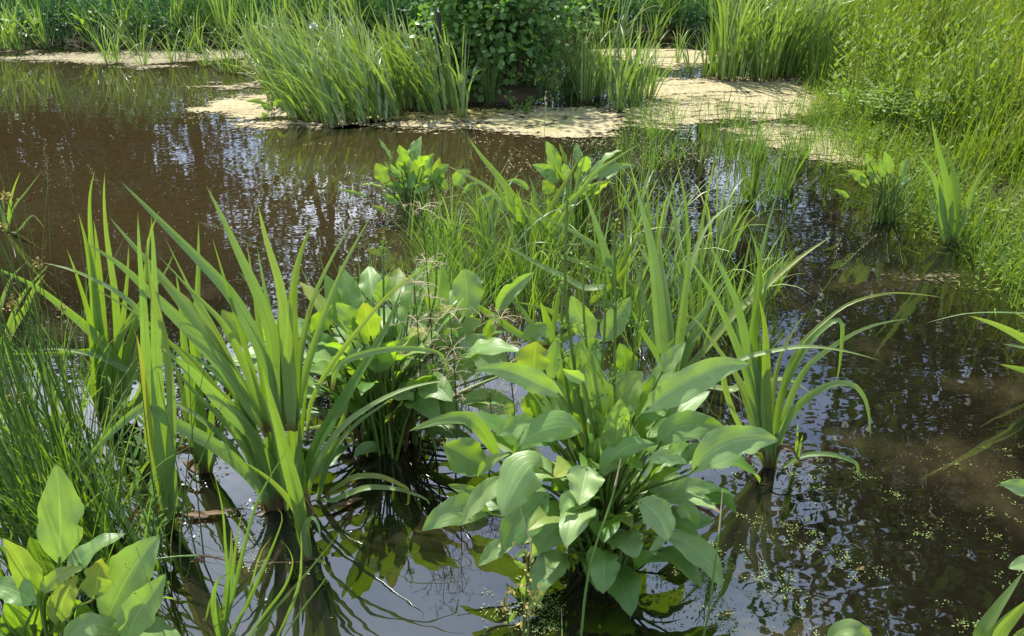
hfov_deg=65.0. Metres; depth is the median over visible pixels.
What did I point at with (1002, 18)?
bank herb
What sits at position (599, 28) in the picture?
iris clump
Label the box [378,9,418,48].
iris clump
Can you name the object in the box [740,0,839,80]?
iris clump
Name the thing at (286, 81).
iris clump
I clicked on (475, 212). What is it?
iris clump
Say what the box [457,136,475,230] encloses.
flowering grass
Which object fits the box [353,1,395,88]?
iris clump
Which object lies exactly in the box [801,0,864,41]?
iris clump
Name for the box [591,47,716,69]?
duckweed mat
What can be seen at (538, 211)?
iris clump
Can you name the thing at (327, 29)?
iris clump
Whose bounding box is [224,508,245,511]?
dead leaf
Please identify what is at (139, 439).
slender weed
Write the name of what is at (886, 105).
feathery herb
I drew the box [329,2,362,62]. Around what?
iris clump
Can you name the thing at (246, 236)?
flowering grass
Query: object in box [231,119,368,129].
duckweed mat
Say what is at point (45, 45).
iris clump
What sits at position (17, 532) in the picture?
rush plant
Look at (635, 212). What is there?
iris clump
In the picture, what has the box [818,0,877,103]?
bank herb
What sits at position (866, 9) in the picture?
iris clump
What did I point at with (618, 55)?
iris clump
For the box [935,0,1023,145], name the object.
bank herb
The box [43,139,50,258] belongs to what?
flowering grass
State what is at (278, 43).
iris clump
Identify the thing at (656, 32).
iris clump
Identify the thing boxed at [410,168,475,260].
grass clump
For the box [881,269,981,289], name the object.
duckweed mat
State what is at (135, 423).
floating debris
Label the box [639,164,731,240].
flowering grass
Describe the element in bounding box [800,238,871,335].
flowering grass
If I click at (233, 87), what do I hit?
duckweed mat
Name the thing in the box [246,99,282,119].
water plantain
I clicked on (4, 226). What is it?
rush plant
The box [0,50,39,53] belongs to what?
duckweed mat
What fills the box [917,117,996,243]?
iris plant
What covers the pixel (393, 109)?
iris clump
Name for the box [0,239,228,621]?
water grass
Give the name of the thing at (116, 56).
iris clump
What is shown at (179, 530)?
floating debris
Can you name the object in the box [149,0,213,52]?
iris clump
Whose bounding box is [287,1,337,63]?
iris clump
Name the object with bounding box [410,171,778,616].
water plantain
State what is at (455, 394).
dry flower panicle
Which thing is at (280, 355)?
iris plant
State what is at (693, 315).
iris clump
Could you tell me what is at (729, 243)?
iris clump
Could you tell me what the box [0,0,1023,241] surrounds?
ground
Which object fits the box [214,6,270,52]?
iris clump
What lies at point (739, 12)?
iris clump
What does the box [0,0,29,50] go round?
iris clump
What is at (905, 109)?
feathery herb
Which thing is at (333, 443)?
iris plant
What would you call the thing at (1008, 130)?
bank grass
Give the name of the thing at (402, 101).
iris clump
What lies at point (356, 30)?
iris clump
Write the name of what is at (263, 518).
floating debris
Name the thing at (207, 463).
iris plant
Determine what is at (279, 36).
iris clump
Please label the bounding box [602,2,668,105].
iris clump
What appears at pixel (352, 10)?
iris clump
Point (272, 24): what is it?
iris clump
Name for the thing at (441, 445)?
duckweed
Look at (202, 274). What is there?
floating debris
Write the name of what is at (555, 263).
water grass
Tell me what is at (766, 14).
iris clump
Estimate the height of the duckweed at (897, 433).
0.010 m
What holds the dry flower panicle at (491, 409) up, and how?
on the water
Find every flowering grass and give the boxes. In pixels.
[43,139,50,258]
[56,147,84,268]
[88,164,121,258]
[203,223,288,260]
[333,203,361,272]
[379,203,391,263]
[418,143,424,236]
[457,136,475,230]
[484,139,487,236]
[520,137,596,245]
[585,125,658,251]
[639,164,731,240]
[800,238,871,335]
[824,235,841,318]
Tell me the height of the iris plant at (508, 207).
0.604 m
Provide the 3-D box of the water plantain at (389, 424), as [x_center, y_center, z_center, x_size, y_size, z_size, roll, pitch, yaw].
[-0.246,0.053,2.513,1.306,0.749,0.681,0,29,0]
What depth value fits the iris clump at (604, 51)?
6.66 m
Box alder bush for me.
[388,0,616,101]
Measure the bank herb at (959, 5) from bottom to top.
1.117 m
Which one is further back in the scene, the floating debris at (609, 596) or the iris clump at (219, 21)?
the iris clump at (219, 21)
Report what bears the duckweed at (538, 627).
on the water
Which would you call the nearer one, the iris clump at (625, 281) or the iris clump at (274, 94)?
the iris clump at (625, 281)
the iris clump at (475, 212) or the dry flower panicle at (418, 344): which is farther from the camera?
the iris clump at (475, 212)
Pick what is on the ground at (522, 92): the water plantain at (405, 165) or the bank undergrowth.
the bank undergrowth
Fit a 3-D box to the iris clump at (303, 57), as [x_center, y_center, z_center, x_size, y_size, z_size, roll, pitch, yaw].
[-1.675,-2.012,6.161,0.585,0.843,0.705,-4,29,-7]
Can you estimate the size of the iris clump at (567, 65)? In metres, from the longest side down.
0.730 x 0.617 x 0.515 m
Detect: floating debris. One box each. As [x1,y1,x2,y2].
[42,235,417,333]
[72,359,227,480]
[134,506,205,554]
[180,461,229,491]
[240,488,313,537]
[283,541,333,574]
[329,434,440,491]
[524,537,670,616]
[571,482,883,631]
[576,182,866,301]
[742,450,809,491]
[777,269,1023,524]
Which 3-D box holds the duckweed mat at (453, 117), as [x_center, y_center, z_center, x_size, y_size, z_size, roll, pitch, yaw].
[-0.563,-1.575,6.211,1.846,0.001,0.929,0,29,0]
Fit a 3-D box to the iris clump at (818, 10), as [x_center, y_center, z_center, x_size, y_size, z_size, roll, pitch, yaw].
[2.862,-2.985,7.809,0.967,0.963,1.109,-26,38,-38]
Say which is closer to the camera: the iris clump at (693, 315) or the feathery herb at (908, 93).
the iris clump at (693, 315)
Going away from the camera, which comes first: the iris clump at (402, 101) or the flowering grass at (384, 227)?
the flowering grass at (384, 227)
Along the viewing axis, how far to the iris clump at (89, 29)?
8.65 m
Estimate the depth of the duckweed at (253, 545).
2.19 m
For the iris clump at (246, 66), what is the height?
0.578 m
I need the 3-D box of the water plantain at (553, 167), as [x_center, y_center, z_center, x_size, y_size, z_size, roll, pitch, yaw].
[0.213,-0.657,4.115,0.809,0.459,0.297,0,29,0]
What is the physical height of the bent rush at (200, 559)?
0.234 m
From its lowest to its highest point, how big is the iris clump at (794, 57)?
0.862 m
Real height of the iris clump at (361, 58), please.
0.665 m
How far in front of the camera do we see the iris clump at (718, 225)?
3.66 m
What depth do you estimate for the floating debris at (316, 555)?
2.16 m
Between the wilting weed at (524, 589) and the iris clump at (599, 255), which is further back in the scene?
the iris clump at (599, 255)
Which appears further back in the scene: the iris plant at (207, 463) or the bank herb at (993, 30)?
the bank herb at (993, 30)
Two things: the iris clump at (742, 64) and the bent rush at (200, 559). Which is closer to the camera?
the bent rush at (200, 559)
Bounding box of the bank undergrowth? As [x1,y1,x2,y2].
[0,0,948,43]
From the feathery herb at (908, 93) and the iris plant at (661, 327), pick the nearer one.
the iris plant at (661, 327)
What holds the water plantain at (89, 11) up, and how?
on the water
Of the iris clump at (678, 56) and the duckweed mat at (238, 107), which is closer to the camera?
the duckweed mat at (238, 107)
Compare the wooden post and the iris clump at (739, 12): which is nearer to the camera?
the wooden post
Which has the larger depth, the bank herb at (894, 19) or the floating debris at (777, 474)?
the bank herb at (894, 19)
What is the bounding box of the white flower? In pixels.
[309,20,317,37]
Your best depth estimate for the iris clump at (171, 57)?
7.91 m
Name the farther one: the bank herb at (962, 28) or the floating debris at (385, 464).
the bank herb at (962, 28)
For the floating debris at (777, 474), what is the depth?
2.46 m
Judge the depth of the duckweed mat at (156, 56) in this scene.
8.22 m
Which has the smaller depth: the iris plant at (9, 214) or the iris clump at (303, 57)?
the iris plant at (9, 214)
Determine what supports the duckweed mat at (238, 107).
on the water
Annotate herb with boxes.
[504,92,533,113]
[532,26,593,106]
[770,0,1023,299]
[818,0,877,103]
[829,77,908,122]
[835,5,895,100]
[855,79,951,119]
[860,0,934,64]
[861,90,945,129]
[878,0,934,82]
[881,87,973,136]
[882,35,950,110]
[882,81,962,110]
[890,38,964,153]
[927,0,968,57]
[935,0,994,90]
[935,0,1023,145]
[938,2,1020,68]
[958,0,1023,151]
[962,5,1020,113]
[988,0,1022,59]
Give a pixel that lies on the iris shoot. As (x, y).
(797, 448)
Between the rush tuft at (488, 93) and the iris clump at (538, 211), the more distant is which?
the rush tuft at (488, 93)
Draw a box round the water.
[0,21,1023,635]
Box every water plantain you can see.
[0,7,20,46]
[0,12,39,49]
[0,463,179,635]
[73,11,99,45]
[84,9,122,43]
[141,11,173,44]
[221,225,631,478]
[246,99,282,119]
[338,137,476,221]
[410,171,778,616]
[475,141,633,229]
[827,619,871,635]
[835,151,925,223]
[837,87,868,112]
[999,479,1023,570]
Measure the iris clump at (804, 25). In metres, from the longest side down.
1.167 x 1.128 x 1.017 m
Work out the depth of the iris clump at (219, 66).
7.54 m
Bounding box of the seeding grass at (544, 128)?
[543,91,546,178]
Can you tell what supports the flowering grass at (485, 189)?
on the water
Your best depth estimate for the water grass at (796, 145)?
5.37 m
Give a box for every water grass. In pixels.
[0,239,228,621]
[298,142,804,401]
[601,79,762,174]
[708,80,893,168]
[880,149,1023,307]
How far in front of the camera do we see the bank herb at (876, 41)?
5.97 m
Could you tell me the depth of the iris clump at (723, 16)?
7.64 m
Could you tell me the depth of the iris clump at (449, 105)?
6.12 m
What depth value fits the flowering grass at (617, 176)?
3.79 m
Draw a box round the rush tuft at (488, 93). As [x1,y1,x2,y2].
[470,38,514,104]
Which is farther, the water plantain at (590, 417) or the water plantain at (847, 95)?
the water plantain at (847, 95)
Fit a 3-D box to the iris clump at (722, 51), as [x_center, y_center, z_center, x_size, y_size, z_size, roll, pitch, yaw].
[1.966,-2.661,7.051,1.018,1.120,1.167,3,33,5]
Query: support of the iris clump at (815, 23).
on the water
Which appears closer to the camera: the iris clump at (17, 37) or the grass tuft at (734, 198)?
the grass tuft at (734, 198)
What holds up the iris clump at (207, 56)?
on the water
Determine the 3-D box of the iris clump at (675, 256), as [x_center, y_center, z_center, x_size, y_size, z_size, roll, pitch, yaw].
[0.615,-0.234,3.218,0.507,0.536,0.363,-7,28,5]
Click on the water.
(394, 569)
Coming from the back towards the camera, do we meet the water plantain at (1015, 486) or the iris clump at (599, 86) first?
the iris clump at (599, 86)
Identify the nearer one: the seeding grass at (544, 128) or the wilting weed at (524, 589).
the wilting weed at (524, 589)
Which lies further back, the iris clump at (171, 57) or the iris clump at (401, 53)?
the iris clump at (171, 57)
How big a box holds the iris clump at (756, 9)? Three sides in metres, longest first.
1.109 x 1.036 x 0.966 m
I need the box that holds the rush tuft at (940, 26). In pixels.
[906,0,994,74]
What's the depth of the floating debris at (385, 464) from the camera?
2.51 m
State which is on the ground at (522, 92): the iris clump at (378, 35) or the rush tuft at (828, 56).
the rush tuft at (828, 56)
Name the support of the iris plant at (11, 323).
on the water
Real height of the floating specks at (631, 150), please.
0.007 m
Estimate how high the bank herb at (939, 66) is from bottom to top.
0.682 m
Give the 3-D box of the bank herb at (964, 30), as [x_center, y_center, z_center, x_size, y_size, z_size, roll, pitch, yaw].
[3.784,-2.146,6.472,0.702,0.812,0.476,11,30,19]
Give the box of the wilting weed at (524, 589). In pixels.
[501,542,546,635]
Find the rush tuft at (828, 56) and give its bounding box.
[797,0,877,91]
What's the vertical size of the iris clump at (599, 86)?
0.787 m
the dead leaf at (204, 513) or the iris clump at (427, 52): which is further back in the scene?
the iris clump at (427, 52)
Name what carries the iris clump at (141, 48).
on the water
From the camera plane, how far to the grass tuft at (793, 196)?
4.49 m
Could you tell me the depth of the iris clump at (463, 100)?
6.00 m
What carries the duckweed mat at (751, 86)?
on the water
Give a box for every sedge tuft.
[203,449,287,635]
[232,537,335,635]
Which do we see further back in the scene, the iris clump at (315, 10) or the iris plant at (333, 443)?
the iris clump at (315, 10)
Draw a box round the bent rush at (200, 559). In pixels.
[76,554,291,597]
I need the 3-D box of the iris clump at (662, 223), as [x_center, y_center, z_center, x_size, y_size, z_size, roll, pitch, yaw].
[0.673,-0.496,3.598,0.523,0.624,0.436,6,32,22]
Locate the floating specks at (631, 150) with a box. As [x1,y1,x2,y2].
[507,101,849,172]
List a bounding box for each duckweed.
[230,503,327,589]
[419,399,541,478]
[480,540,747,633]
[722,445,1023,634]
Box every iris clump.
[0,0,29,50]
[0,0,66,48]
[0,1,31,51]
[56,0,119,47]
[71,12,123,63]
[77,0,134,46]
[91,9,150,54]
[96,19,137,63]
[105,0,183,46]
[107,20,164,66]
[144,21,192,63]
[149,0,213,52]
[157,11,209,61]
[170,0,206,44]
[172,21,245,72]
[174,23,237,66]
[200,0,241,47]
[200,23,257,73]
[205,10,283,72]
[209,0,274,77]
[209,14,285,109]
[211,0,264,35]
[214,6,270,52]
[225,0,282,97]
[230,0,302,97]
[235,19,287,73]
[237,9,290,45]
[242,0,309,73]
[246,14,323,123]
[250,0,330,109]
[254,39,310,120]
[257,14,346,127]
[259,1,296,75]
[265,17,322,78]
[271,10,359,120]
[273,0,313,40]
[273,0,341,109]
[275,0,332,39]
[281,1,357,76]
[285,0,374,74]
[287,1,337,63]
[298,0,352,72]
[300,29,381,123]
[318,23,371,104]
[318,27,388,121]
[326,1,376,56]
[328,0,373,36]
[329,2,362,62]
[332,16,405,119]
[338,21,383,105]
[349,11,431,112]
[349,14,428,107]
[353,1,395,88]
[353,23,395,79]
[363,10,400,74]
[366,14,423,112]
[368,0,415,104]
[377,14,446,114]
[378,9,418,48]
[384,1,434,78]
[388,10,471,111]
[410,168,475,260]
[420,23,481,118]
[454,151,523,250]
[454,183,569,277]
[483,197,551,298]
[500,148,599,252]
[519,167,672,291]
[540,17,623,102]
[548,1,632,98]
[551,15,606,93]
[560,18,659,95]
[577,0,604,28]
[583,0,629,40]
[586,14,650,111]
[588,8,660,103]
[597,0,651,40]
[600,198,686,324]
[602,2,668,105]
[602,195,726,311]
[610,148,694,243]
[610,150,719,267]
[634,0,694,40]
[634,26,692,99]
[642,196,779,351]
[651,0,689,29]
[660,156,774,286]
[668,29,717,74]
[672,11,693,62]
[689,28,717,77]
[693,0,759,66]
[694,223,807,336]
[696,143,767,268]
[700,17,750,74]
[701,167,779,257]
[706,0,783,81]
[720,0,780,72]
[721,1,783,81]
[723,0,803,82]
[735,0,786,60]
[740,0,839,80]
[749,0,812,70]
[754,0,847,78]
[758,0,838,56]
[762,0,866,73]
[781,7,830,77]
[785,0,839,38]
[786,0,872,71]
[801,0,857,49]
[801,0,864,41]
[808,0,867,60]
[839,0,885,24]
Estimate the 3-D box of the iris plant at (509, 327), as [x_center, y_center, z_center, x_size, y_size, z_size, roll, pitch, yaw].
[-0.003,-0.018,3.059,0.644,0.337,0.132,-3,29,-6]
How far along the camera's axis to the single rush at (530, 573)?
1.86 m
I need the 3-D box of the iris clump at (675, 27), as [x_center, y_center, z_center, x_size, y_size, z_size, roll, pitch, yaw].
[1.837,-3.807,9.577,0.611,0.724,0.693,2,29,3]
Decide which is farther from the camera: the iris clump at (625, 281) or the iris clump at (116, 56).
the iris clump at (116, 56)
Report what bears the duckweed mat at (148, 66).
on the water
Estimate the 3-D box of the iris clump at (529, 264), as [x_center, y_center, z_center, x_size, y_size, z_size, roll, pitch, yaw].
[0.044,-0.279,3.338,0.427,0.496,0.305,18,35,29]
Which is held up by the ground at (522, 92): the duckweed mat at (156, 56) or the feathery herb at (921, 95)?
the feathery herb at (921, 95)
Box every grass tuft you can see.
[722,152,763,201]
[732,120,790,203]
[740,164,792,207]
[759,118,824,199]
[783,173,813,209]
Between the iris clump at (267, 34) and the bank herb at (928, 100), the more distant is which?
the iris clump at (267, 34)
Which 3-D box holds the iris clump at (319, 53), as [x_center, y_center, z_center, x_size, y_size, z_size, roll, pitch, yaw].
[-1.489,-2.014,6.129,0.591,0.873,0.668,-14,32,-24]
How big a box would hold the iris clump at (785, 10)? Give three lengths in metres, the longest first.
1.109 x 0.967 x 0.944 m
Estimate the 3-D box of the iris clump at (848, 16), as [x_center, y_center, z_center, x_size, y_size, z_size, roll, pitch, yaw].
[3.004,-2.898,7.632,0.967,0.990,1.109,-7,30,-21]
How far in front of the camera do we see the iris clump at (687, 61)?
7.43 m
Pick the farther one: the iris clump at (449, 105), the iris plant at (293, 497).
the iris clump at (449, 105)
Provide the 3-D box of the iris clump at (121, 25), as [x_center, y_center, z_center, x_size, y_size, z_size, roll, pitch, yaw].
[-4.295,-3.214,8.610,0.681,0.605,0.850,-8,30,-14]
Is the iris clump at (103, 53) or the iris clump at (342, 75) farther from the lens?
the iris clump at (103, 53)
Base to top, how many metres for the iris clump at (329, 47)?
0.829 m
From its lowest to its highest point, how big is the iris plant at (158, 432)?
0.952 m
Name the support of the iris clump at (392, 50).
on the water
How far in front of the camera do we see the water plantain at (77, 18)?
8.64 m
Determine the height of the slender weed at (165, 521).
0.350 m
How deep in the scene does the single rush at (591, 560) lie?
1.83 m
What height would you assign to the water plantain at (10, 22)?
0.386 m
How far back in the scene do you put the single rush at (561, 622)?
1.96 m
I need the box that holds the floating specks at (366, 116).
[183,90,622,144]
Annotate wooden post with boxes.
[435,12,442,109]
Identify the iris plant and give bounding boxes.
[0,171,42,232]
[0,264,49,375]
[1,171,174,420]
[77,182,372,515]
[126,212,193,532]
[173,221,230,473]
[240,364,325,563]
[299,209,450,504]
[428,263,597,345]
[432,138,638,262]
[497,189,643,325]
[631,184,829,392]
[678,189,942,477]
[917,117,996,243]
[931,311,1023,372]
[973,573,1023,635]
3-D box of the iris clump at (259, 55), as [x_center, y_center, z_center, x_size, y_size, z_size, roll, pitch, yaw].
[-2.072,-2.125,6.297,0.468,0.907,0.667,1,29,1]
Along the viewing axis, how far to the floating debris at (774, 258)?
3.80 m
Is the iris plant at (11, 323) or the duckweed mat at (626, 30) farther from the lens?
the duckweed mat at (626, 30)
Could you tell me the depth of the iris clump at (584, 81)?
6.49 m
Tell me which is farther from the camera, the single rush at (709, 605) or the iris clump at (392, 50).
the iris clump at (392, 50)
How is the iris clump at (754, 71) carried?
on the water
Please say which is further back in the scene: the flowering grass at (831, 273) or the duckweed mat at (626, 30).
the duckweed mat at (626, 30)
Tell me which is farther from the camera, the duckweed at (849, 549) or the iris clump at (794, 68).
the iris clump at (794, 68)
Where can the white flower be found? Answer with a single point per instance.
(314, 26)
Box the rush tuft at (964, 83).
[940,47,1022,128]
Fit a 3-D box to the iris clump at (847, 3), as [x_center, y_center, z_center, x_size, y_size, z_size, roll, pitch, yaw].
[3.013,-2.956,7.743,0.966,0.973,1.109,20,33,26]
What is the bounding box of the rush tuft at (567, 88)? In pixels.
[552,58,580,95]
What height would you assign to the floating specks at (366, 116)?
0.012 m
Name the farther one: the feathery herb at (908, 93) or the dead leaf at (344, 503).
the feathery herb at (908, 93)
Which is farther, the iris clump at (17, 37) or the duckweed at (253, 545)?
the iris clump at (17, 37)
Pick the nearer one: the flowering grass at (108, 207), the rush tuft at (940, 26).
the flowering grass at (108, 207)
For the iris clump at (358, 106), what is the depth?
5.96 m
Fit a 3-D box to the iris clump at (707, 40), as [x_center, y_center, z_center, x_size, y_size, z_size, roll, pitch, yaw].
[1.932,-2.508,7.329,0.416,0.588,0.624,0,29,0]
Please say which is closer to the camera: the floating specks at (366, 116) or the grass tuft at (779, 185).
the grass tuft at (779, 185)
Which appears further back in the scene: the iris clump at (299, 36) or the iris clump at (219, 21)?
the iris clump at (219, 21)
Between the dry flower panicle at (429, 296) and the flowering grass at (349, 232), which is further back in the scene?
the flowering grass at (349, 232)
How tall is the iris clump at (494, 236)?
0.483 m
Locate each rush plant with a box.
[0,149,118,529]
[0,174,58,483]
[0,319,68,579]
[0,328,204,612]
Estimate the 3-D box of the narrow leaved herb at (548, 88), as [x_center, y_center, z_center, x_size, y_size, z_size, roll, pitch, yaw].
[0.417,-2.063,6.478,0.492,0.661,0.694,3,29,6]
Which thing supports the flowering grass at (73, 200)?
on the water
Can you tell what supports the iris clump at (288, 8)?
on the water
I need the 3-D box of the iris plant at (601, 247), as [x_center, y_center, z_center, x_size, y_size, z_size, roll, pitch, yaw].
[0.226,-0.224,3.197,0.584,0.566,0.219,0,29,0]
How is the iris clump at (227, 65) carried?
on the water
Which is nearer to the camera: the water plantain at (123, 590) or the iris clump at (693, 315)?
the water plantain at (123, 590)
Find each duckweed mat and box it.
[0,48,249,65]
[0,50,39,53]
[115,65,188,69]
[185,93,308,122]
[193,82,261,89]
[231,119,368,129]
[234,45,396,115]
[367,107,520,122]
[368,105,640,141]
[587,28,653,33]
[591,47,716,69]
[622,75,830,130]
[714,123,878,170]
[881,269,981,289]
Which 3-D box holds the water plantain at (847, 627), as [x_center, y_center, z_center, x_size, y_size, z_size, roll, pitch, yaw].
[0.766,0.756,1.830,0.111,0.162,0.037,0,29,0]
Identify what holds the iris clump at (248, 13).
on the water
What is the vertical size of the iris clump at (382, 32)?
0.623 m
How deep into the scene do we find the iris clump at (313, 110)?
5.95 m
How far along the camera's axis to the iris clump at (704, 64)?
7.32 m
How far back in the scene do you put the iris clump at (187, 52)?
7.95 m
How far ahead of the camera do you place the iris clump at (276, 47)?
6.50 m
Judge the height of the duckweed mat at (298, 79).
0.001 m
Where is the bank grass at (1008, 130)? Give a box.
[767,0,1023,330]
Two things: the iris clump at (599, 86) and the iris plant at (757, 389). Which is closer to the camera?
the iris plant at (757, 389)
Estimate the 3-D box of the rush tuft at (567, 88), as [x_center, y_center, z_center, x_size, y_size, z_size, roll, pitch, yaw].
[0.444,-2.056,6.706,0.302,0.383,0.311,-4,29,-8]
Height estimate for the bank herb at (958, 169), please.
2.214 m
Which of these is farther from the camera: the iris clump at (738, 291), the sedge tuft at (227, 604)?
the iris clump at (738, 291)
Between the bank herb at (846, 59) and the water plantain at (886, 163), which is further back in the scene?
the bank herb at (846, 59)
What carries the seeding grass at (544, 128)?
on the water
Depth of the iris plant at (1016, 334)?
2.74 m
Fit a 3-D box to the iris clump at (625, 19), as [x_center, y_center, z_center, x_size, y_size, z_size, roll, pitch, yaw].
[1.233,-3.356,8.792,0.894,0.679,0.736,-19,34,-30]
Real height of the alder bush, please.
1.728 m
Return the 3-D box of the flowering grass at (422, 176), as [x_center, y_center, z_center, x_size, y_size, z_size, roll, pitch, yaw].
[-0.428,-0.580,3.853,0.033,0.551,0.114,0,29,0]
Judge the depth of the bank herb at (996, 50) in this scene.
4.74 m
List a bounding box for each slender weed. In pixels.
[99,375,149,474]
[120,444,179,561]
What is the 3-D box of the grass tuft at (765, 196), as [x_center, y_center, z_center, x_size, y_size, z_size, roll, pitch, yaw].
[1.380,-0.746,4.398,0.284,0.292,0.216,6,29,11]
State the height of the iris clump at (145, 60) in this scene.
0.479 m
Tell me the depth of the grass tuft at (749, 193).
4.49 m
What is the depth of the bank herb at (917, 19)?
6.47 m
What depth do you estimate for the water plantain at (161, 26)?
8.74 m
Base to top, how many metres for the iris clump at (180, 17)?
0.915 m
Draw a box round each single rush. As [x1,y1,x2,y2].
[520,507,531,635]
[561,608,562,635]
[580,458,620,635]
[702,490,722,635]
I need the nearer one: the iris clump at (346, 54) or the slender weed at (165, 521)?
the slender weed at (165, 521)
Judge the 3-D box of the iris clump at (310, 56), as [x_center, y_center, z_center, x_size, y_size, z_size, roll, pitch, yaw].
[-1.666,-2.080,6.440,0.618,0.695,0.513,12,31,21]
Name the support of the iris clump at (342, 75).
on the water
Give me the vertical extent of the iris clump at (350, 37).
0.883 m
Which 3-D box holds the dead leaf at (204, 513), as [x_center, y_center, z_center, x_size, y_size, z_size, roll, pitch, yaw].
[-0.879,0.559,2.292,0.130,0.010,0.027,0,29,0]
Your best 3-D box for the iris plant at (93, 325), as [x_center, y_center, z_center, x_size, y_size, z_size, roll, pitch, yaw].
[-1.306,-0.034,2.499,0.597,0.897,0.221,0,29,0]
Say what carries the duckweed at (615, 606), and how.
on the water
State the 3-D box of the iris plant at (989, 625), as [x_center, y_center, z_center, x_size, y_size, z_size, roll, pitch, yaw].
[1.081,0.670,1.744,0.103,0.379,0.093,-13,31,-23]
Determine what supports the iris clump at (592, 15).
on the water
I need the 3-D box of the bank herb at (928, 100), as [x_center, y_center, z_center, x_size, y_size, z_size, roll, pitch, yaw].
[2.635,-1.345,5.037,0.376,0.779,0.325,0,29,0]
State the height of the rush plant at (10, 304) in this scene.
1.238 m
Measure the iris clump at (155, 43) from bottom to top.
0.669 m
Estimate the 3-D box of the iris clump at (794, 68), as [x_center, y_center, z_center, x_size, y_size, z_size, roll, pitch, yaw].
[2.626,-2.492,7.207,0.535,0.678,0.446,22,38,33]
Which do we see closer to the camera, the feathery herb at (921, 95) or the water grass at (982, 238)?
the water grass at (982, 238)
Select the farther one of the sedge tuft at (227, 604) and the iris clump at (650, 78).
the iris clump at (650, 78)
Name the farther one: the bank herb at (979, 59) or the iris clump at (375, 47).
the iris clump at (375, 47)
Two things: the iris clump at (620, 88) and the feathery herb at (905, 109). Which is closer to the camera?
the feathery herb at (905, 109)
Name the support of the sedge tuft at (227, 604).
on the water
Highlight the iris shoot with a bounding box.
[794,424,802,464]
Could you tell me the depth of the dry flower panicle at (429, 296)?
2.35 m
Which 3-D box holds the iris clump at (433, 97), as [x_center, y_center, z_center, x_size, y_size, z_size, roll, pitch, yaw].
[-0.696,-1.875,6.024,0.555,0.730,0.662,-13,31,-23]
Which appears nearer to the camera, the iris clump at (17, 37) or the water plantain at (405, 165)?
the water plantain at (405, 165)
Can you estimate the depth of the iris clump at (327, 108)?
5.84 m
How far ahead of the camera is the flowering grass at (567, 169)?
3.79 m
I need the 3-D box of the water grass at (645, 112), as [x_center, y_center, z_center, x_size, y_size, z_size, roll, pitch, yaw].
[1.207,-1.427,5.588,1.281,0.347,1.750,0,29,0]
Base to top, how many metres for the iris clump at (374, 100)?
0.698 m
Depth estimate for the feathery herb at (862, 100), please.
5.50 m
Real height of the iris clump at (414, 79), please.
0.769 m
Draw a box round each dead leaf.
[185,510,226,517]
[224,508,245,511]
[326,498,361,510]
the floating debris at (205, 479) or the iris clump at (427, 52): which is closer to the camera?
the floating debris at (205, 479)
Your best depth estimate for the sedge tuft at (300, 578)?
1.82 m
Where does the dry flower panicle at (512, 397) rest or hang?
on the water
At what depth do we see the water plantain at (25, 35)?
8.56 m
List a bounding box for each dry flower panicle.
[384,271,442,457]
[400,200,456,438]
[428,302,479,475]
[463,379,507,474]
[481,304,524,413]
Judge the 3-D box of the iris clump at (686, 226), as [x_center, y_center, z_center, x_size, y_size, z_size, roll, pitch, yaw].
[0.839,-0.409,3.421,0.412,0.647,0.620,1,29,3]
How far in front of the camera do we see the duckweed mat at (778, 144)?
5.58 m
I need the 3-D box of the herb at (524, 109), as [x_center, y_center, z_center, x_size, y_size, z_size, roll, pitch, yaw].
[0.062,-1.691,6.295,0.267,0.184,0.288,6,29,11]
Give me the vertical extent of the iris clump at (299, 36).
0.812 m

